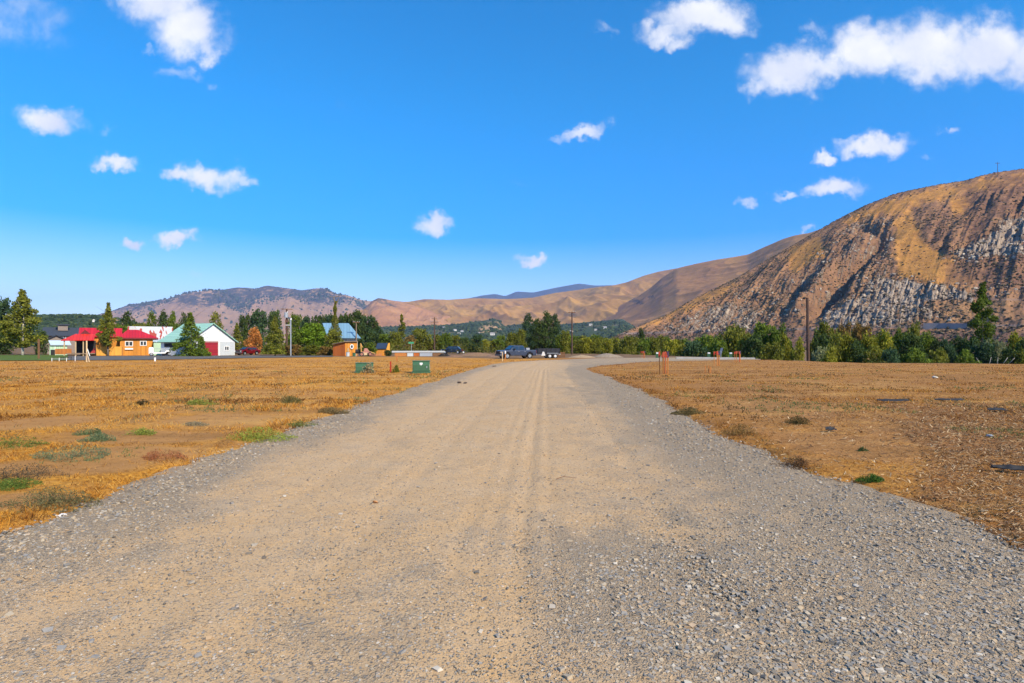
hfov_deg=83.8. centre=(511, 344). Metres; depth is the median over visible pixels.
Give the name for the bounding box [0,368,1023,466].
weeds
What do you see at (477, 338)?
leafy tree
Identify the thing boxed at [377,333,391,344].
leafy tree
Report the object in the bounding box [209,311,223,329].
poplar tree
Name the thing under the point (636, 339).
leafy tree
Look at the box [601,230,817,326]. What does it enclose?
brown hill
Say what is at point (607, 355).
gravel pile
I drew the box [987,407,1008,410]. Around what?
fabric scrap
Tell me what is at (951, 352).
shrub
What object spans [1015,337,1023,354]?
shrub
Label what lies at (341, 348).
orange shed
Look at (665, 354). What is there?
stake bundle
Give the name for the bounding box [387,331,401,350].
shrub
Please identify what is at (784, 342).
shrub
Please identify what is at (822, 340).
leafy tree
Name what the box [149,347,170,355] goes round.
flatbed truck
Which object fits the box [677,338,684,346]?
leafy tree
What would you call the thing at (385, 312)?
spur hill
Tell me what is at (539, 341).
poplar tree
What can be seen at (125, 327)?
leafy tree
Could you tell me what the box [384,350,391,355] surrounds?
shrub
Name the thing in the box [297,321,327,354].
leafy tree
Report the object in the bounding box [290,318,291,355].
white mast
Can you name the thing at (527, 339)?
poplar tree
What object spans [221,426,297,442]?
weed
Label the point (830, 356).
shrub
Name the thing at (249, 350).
red car
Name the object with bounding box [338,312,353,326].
leafy tree
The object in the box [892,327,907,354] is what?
leafy tree
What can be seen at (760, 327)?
leafy tree
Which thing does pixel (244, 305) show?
mountain pines
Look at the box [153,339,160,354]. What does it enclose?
lean to shed
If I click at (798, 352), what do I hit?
poplar tree
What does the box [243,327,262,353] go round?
shrub
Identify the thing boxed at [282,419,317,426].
weed
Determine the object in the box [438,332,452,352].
leafy tree
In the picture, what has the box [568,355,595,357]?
gravel pile
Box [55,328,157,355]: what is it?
orange house
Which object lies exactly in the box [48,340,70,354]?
green shed
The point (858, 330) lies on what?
leafy tree
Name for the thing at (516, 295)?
ridge hill
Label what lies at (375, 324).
poplar tree
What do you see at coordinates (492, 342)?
shrub
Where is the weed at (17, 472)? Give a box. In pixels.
[0,462,69,480]
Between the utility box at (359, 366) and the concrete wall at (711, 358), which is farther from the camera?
the concrete wall at (711, 358)
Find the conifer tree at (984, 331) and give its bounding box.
[967,281,998,349]
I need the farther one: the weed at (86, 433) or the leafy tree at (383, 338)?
the leafy tree at (383, 338)
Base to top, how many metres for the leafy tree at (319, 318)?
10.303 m
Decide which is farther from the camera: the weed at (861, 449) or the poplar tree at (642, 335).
the poplar tree at (642, 335)
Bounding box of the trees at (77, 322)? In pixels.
[20,317,122,342]
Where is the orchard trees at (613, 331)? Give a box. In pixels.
[364,318,634,343]
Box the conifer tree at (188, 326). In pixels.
[169,308,211,355]
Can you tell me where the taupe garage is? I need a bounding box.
[46,335,64,353]
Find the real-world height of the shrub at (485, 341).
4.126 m
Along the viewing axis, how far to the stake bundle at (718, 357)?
51.94 m
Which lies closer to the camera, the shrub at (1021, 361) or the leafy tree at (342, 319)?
the shrub at (1021, 361)
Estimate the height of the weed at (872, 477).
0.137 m
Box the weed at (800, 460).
[772,457,817,469]
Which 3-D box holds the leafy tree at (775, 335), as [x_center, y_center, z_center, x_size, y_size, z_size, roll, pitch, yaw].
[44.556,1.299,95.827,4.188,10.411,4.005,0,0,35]
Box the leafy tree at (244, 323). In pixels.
[238,313,251,347]
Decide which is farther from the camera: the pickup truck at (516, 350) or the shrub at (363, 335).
the shrub at (363, 335)
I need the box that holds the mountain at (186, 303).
[98,286,370,343]
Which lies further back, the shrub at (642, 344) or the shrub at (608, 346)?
the shrub at (608, 346)
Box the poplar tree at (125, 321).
[118,310,136,328]
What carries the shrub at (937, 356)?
on the ground at (121, 463)
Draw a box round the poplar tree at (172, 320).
[166,311,176,326]
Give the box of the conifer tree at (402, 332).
[397,314,405,347]
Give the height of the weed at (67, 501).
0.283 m
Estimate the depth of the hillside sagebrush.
754.76 m
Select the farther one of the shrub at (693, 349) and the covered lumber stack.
the shrub at (693, 349)
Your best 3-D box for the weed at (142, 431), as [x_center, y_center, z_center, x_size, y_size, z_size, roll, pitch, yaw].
[-8.115,1.890,12.395,0.712,0.214,0.486,0,0,0]
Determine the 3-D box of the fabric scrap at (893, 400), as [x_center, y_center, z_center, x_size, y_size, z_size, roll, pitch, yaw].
[12.811,1.863,19.141,1.064,0.085,0.230,0,0,0]
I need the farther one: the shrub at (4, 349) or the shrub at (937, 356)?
the shrub at (4, 349)
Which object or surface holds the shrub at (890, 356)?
on the ground at (121, 463)
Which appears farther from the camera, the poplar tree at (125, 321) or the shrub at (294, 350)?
the poplar tree at (125, 321)
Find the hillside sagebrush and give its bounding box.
[614,169,1023,349]
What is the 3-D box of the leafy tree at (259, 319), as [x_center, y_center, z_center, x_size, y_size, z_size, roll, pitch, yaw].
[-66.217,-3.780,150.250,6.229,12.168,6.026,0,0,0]
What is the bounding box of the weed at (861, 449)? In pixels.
[858,446,868,451]
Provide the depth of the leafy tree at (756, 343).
95.21 m
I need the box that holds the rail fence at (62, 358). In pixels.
[51,356,75,360]
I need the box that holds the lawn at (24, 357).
[0,355,67,359]
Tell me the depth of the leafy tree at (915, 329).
95.72 m
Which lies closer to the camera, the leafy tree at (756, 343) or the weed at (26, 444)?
the weed at (26, 444)
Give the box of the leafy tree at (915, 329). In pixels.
[907,321,920,341]
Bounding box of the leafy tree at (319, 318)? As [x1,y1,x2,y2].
[311,314,326,336]
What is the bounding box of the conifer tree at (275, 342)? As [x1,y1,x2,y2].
[260,315,286,355]
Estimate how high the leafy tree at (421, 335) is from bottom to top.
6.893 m
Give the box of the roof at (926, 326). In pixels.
[923,323,966,329]
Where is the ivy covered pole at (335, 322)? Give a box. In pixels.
[326,296,343,346]
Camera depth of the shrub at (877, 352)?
75.88 m
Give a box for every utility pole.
[281,308,292,344]
[432,317,436,350]
[568,311,575,354]
[806,298,809,360]
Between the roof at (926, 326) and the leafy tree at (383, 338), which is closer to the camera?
the leafy tree at (383, 338)
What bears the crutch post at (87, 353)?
on the ground at (121, 463)
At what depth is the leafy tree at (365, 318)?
147.05 m
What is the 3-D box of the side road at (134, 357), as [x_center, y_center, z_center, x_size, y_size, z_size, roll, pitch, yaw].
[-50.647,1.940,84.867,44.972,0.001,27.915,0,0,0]
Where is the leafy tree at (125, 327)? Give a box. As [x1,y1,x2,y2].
[115,324,128,332]
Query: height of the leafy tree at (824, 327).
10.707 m
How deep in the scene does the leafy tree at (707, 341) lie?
117.31 m
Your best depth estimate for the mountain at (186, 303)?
7752.88 m
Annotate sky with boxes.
[0,0,1023,314]
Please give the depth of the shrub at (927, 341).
83.53 m
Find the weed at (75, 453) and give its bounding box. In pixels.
[29,443,110,461]
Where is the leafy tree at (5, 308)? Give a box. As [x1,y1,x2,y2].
[0,296,17,347]
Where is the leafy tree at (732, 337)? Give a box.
[714,328,740,356]
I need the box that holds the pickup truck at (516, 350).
[495,345,535,358]
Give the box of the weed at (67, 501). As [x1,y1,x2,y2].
[0,485,102,513]
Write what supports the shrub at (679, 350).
on the ground at (121, 463)
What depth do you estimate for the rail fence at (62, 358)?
67.33 m
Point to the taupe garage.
(56, 337)
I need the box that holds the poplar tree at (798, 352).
[792,336,804,360]
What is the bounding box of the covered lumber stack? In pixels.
[392,351,444,355]
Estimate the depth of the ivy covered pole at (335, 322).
111.84 m
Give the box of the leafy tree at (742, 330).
[724,322,746,342]
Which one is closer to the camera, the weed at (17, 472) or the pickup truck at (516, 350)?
the weed at (17, 472)
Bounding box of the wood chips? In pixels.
[658,390,1023,547]
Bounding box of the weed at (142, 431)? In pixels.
[121,427,155,435]
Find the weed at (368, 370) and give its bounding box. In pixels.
[360,362,375,373]
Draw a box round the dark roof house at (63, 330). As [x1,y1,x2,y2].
[42,324,78,352]
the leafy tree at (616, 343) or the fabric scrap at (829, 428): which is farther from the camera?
the leafy tree at (616, 343)
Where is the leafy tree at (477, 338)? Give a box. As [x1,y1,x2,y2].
[468,334,483,351]
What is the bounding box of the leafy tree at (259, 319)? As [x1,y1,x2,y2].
[249,308,272,349]
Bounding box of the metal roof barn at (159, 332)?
[128,326,172,338]
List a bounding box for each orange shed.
[333,341,357,355]
[375,343,389,355]
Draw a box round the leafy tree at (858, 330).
[851,320,871,345]
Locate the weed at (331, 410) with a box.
[317,406,352,414]
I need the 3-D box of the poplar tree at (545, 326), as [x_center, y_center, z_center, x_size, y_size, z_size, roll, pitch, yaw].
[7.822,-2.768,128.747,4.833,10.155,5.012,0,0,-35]
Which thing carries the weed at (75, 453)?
on the ground at (121, 463)
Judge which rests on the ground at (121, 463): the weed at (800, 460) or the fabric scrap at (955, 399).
the weed at (800, 460)
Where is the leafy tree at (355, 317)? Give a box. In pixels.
[347,309,365,347]
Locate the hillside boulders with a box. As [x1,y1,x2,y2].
[663,208,1023,334]
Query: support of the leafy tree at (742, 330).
on the ground at (121, 463)
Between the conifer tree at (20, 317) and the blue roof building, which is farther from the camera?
the blue roof building
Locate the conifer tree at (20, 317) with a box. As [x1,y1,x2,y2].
[0,289,48,354]
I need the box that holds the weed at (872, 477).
[855,473,884,482]
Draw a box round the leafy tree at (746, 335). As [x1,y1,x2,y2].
[738,331,754,357]
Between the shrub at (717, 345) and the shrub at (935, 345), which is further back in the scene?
the shrub at (717, 345)
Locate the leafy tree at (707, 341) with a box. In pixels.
[695,334,714,355]
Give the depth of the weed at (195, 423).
13.87 m
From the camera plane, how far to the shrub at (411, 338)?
139.82 m
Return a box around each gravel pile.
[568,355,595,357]
[593,353,622,357]
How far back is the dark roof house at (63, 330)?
138.32 m
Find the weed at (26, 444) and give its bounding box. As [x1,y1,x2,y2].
[0,434,50,449]
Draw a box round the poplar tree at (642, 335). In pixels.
[635,328,645,339]
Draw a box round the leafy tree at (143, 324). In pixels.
[132,322,146,325]
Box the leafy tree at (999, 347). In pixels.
[984,338,1006,362]
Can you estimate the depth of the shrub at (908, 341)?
79.45 m
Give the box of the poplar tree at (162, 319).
[156,309,168,326]
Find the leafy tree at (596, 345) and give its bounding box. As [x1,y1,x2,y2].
[591,337,604,353]
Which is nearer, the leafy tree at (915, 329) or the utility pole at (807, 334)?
the utility pole at (807, 334)
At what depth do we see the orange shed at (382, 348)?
100.07 m
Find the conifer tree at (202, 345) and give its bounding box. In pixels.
[193,336,211,355]
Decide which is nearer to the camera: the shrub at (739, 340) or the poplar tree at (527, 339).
the shrub at (739, 340)
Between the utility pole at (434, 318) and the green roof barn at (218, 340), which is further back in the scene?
the utility pole at (434, 318)
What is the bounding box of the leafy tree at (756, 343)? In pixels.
[742,334,765,359]
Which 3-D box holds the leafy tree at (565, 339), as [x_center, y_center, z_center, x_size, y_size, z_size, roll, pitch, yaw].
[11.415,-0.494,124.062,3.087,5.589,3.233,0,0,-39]
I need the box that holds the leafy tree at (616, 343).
[610,336,620,353]
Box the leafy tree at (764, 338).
[753,331,767,354]
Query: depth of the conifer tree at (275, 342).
98.59 m
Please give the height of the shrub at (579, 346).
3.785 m
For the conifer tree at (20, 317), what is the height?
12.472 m
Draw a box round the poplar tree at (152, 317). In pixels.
[145,310,157,326]
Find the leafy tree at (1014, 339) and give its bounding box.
[1005,330,1023,350]
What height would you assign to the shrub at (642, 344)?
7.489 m
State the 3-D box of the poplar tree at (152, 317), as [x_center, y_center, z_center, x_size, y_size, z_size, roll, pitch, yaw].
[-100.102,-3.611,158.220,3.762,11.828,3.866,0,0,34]
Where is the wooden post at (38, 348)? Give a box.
[38,339,39,358]
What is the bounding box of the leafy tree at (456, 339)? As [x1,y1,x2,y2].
[450,335,459,345]
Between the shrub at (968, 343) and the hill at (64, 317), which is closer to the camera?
the shrub at (968, 343)
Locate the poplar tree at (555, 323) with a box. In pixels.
[547,313,561,347]
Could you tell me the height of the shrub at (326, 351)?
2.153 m
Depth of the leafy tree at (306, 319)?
147.77 m
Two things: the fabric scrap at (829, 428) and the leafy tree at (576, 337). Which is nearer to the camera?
the fabric scrap at (829, 428)
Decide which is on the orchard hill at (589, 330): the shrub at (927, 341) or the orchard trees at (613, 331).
the orchard trees at (613, 331)
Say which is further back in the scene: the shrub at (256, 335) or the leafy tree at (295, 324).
the leafy tree at (295, 324)
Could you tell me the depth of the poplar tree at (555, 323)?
128.46 m
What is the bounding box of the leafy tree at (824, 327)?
[810,320,834,360]
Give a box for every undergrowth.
[237,336,578,353]
[600,341,977,362]
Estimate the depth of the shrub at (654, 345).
127.45 m
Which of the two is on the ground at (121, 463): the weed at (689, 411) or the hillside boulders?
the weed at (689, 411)
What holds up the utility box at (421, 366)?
on the ground at (121, 463)
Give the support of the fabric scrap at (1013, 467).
on the wood chips
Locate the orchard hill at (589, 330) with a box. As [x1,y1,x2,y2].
[380,319,631,344]
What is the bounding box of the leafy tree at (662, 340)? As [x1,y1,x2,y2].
[657,333,667,351]
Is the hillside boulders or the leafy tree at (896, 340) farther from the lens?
the hillside boulders
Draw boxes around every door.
[204,342,217,355]
[357,367,371,370]
[414,365,428,370]
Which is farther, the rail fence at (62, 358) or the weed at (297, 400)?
the rail fence at (62, 358)
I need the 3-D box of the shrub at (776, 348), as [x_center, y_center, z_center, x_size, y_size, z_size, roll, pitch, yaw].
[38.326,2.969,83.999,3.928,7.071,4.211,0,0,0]
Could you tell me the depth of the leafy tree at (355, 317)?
146.81 m
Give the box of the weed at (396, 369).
[391,365,398,372]
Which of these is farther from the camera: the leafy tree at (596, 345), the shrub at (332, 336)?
the leafy tree at (596, 345)
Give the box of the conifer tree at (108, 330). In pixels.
[95,302,122,355]
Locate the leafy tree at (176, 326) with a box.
[173,324,180,330]
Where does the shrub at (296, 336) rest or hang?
on the ground at (121, 463)
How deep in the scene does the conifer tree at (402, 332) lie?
164.82 m
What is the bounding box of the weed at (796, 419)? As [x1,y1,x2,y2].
[784,415,810,425]
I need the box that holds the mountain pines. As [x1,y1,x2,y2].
[115,287,371,331]
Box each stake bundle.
[658,351,668,373]
[713,351,719,365]
[734,351,740,361]
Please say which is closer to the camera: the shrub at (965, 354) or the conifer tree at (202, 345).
the shrub at (965, 354)
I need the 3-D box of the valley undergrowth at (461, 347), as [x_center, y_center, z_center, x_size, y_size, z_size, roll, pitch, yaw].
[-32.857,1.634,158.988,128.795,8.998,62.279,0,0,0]
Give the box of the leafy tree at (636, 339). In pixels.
[631,336,642,353]
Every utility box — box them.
[355,362,373,372]
[412,360,430,372]
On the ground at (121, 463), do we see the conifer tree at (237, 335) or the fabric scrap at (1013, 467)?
the conifer tree at (237, 335)
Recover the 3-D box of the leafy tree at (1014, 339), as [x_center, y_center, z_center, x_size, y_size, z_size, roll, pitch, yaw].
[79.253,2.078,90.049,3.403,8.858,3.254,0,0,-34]
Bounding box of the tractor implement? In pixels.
[359,343,373,355]
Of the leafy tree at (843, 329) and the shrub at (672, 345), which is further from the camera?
the shrub at (672, 345)
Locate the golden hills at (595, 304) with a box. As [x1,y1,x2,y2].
[318,268,676,325]
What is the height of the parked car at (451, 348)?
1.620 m
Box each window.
[125,341,132,345]
[140,341,146,345]
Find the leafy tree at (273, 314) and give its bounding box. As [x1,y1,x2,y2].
[267,310,283,348]
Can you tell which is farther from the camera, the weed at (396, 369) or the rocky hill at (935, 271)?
the rocky hill at (935, 271)
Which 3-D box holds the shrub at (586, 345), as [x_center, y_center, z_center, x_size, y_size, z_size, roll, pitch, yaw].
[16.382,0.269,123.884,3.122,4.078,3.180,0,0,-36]
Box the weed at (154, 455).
[141,449,187,460]
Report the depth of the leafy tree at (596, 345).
123.45 m
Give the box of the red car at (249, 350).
[235,347,260,354]
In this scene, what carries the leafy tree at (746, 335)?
on the ground at (121, 463)
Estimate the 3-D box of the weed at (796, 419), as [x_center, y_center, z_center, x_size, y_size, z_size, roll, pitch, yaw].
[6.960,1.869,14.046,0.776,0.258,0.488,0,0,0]
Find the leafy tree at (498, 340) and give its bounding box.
[493,335,504,349]
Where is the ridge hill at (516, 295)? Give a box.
[472,284,611,298]
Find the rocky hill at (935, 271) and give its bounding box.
[613,169,1023,349]
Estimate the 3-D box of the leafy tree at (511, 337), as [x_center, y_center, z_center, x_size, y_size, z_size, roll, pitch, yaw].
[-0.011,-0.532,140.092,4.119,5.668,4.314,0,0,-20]
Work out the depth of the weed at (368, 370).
38.58 m
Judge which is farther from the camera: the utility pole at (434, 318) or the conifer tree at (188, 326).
the utility pole at (434, 318)
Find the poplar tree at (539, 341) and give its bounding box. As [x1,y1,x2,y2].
[529,318,544,348]
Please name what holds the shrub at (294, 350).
on the ground at (121, 463)
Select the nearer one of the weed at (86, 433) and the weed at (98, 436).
the weed at (98, 436)
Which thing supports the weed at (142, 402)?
on the ground at (121, 463)
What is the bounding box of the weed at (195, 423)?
[183,421,209,425]
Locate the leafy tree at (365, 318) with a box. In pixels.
[358,315,375,349]
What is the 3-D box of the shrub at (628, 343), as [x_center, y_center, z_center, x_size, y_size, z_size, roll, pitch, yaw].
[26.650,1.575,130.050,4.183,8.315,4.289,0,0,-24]
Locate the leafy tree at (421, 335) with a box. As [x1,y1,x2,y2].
[411,326,432,350]
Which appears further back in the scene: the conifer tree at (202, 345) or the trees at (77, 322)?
the trees at (77, 322)
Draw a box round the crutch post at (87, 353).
[86,341,89,361]
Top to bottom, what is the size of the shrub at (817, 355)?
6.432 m
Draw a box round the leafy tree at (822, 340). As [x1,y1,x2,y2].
[810,329,830,360]
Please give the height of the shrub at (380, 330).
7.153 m
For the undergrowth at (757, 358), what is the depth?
81.73 m
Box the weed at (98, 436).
[77,432,115,442]
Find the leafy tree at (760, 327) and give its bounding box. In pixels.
[751,321,773,351]
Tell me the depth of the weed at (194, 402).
18.44 m
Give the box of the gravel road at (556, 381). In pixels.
[0,357,1023,682]
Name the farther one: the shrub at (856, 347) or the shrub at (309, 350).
the shrub at (309, 350)
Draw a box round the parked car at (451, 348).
[441,346,462,353]
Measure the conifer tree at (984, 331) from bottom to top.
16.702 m
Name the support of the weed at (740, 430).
on the ground at (121, 463)
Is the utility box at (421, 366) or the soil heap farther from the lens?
the soil heap
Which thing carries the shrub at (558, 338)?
on the ground at (121, 463)
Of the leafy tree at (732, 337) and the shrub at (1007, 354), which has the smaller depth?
the shrub at (1007, 354)
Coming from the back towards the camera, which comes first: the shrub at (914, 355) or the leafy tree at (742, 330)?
the leafy tree at (742, 330)
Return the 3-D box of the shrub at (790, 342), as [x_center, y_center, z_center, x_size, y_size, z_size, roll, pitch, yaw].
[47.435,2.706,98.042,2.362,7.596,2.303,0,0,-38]
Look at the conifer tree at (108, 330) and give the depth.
98.52 m
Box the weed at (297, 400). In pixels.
[274,395,302,403]
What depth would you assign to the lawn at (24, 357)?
84.48 m
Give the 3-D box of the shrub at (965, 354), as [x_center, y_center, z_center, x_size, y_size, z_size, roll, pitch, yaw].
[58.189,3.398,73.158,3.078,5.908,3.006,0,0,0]
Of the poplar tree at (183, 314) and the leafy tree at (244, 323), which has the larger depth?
the poplar tree at (183, 314)
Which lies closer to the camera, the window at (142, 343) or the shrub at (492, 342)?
the window at (142, 343)
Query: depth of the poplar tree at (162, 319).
157.69 m
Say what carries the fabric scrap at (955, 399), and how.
on the wood chips
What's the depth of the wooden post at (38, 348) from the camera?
77.98 m
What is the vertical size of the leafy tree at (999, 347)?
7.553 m
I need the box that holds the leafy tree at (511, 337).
[504,332,518,348]
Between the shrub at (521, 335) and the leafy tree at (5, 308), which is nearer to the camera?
the leafy tree at (5, 308)
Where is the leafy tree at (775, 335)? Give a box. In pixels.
[766,322,788,358]
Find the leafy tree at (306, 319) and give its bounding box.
[299,315,313,343]
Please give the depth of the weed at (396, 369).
39.96 m
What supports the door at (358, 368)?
in the utility box at (359, 366)
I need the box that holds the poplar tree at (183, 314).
[177,312,186,324]
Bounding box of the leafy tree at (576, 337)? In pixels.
[569,335,579,350]
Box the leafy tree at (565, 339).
[559,330,570,353]
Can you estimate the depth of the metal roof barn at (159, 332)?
130.52 m
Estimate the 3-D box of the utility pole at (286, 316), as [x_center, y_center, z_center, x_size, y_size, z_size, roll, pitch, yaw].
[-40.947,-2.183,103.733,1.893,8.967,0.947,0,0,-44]
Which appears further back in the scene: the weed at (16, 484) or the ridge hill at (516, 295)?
the ridge hill at (516, 295)
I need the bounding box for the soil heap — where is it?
[459,352,491,355]
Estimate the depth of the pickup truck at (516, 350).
79.74 m
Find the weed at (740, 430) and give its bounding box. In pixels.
[721,424,757,435]
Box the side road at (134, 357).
[68,356,332,359]
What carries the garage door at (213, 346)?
in the green roof barn at (218, 340)
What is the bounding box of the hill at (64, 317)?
[13,313,140,345]
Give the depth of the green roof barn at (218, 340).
102.29 m
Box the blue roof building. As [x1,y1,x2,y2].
[322,323,360,348]
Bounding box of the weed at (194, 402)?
[186,398,218,405]
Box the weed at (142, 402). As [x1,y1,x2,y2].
[135,399,149,405]
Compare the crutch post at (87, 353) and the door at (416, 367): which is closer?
the door at (416, 367)
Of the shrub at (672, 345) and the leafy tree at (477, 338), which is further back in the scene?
the leafy tree at (477, 338)
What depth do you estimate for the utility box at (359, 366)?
39.00 m
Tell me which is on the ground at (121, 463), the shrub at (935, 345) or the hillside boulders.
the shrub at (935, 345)
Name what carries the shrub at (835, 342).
on the ground at (121, 463)
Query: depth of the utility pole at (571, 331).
111.89 m
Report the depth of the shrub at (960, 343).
81.77 m
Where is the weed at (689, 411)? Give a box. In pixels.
[670,407,704,415]
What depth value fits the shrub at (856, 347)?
78.51 m
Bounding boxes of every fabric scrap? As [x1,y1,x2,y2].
[825,426,836,429]
[877,399,909,400]
[934,398,964,400]
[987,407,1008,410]
[989,464,1023,470]
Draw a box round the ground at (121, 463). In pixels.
[0,345,1023,551]
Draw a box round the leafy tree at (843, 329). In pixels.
[834,320,851,336]
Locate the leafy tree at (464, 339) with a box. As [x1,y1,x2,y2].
[458,337,470,350]
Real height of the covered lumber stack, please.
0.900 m
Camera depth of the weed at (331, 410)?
16.34 m
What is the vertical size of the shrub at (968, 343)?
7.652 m
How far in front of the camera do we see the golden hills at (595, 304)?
5150.81 m
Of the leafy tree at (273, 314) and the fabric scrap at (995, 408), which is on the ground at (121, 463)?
the leafy tree at (273, 314)
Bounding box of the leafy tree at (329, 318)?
[319,313,333,345]
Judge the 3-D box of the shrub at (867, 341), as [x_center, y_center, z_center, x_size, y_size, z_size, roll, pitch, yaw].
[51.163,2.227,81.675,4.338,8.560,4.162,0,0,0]
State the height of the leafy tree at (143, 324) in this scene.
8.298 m
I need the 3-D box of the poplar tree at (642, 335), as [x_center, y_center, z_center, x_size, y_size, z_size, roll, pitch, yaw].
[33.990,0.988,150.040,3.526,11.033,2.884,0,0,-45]
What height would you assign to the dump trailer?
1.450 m
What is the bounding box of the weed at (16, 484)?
[0,478,42,490]
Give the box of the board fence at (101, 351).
[96,346,121,355]
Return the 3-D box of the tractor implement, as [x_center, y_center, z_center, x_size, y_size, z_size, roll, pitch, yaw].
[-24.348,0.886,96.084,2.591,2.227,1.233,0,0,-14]
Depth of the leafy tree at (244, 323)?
149.26 m
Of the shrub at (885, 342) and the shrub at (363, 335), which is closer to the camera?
the shrub at (885, 342)
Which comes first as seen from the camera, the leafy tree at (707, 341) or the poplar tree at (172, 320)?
the leafy tree at (707, 341)
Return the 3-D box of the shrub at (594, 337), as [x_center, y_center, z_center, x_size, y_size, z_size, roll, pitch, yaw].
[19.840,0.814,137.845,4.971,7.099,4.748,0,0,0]
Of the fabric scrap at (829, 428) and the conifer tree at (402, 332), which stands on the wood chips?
the fabric scrap at (829, 428)
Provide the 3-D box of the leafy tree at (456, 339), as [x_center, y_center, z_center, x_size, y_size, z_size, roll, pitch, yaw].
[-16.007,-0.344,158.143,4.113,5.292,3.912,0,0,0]
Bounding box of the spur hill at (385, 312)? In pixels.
[364,298,450,326]
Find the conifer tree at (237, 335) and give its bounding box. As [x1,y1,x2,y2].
[231,322,242,349]
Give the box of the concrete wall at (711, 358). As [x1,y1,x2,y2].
[676,357,754,358]
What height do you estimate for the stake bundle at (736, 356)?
1.350 m
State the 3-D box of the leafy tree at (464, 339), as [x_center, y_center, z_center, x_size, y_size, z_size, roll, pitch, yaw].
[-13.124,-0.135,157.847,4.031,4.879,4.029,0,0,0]
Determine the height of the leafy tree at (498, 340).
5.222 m
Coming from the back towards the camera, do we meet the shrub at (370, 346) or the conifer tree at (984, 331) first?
the shrub at (370, 346)
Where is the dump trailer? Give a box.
[535,348,559,357]
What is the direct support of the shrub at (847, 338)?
on the ground at (121, 463)
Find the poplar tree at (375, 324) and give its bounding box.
[365,317,379,348]
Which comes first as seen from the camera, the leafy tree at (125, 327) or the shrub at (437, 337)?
the shrub at (437, 337)
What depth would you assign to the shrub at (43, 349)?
111.89 m
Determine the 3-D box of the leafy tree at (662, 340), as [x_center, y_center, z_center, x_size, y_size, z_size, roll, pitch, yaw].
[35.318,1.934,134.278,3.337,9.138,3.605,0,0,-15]
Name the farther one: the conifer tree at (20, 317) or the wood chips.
the conifer tree at (20, 317)
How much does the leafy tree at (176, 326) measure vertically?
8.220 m
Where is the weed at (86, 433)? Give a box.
[73,427,101,435]
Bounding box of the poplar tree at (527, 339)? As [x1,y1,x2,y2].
[520,312,537,349]
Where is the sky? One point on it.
(151, 150)
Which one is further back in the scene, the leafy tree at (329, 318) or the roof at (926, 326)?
the roof at (926, 326)
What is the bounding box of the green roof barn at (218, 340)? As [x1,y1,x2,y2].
[157,323,237,355]
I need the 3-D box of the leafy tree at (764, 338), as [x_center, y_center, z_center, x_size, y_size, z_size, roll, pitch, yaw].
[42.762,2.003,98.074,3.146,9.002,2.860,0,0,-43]
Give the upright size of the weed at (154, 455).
0.199 m
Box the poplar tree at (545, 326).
[537,310,557,347]
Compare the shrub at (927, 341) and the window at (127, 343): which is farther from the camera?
the window at (127, 343)
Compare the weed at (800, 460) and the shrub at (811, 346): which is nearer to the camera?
the weed at (800, 460)
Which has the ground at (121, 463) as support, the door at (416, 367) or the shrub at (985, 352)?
the shrub at (985, 352)
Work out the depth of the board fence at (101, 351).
100.00 m
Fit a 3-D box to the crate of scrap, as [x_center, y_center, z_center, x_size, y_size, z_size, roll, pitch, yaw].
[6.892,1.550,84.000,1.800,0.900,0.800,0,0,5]
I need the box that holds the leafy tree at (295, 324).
[285,312,302,343]
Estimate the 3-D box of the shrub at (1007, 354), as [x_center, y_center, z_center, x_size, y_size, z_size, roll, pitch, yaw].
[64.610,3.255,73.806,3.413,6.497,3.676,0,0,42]
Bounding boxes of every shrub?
[0,335,16,354]
[34,330,49,354]
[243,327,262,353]
[281,344,302,355]
[284,329,308,354]
[299,345,320,355]
[316,346,332,355]
[323,328,343,354]
[355,324,372,351]
[363,342,377,355]
[373,326,384,348]
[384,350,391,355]
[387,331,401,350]
[404,335,416,350]
[432,334,440,350]
[482,339,489,350]
[489,340,500,351]
[515,328,526,347]
[553,335,563,351]
[573,339,584,353]
[580,337,593,353]
[589,334,600,353]
[600,338,613,353]
[619,334,636,354]
[636,338,651,354]
[645,336,660,354]
[661,339,678,355]
[675,344,685,355]
[678,339,710,356]
[709,337,728,356]
[735,335,751,356]
[758,342,784,359]
[778,333,792,360]
[787,340,794,360]
[810,337,813,355]
[811,346,827,361]
[819,346,837,361]
[825,328,848,361]
[838,331,858,362]
[845,338,867,362]
[858,330,878,355]
[862,344,886,362]
[870,327,897,358]
[881,346,900,362]
[897,331,927,361]
[900,347,933,362]
[915,330,936,357]
[927,335,939,356]
[928,346,949,362]
[939,338,959,362]
[949,335,967,353]
[953,348,981,362]
[958,337,979,355]
[969,339,998,363]
[998,345,1019,363]
[1011,349,1023,363]
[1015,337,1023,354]
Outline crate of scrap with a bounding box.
[557,352,564,356]

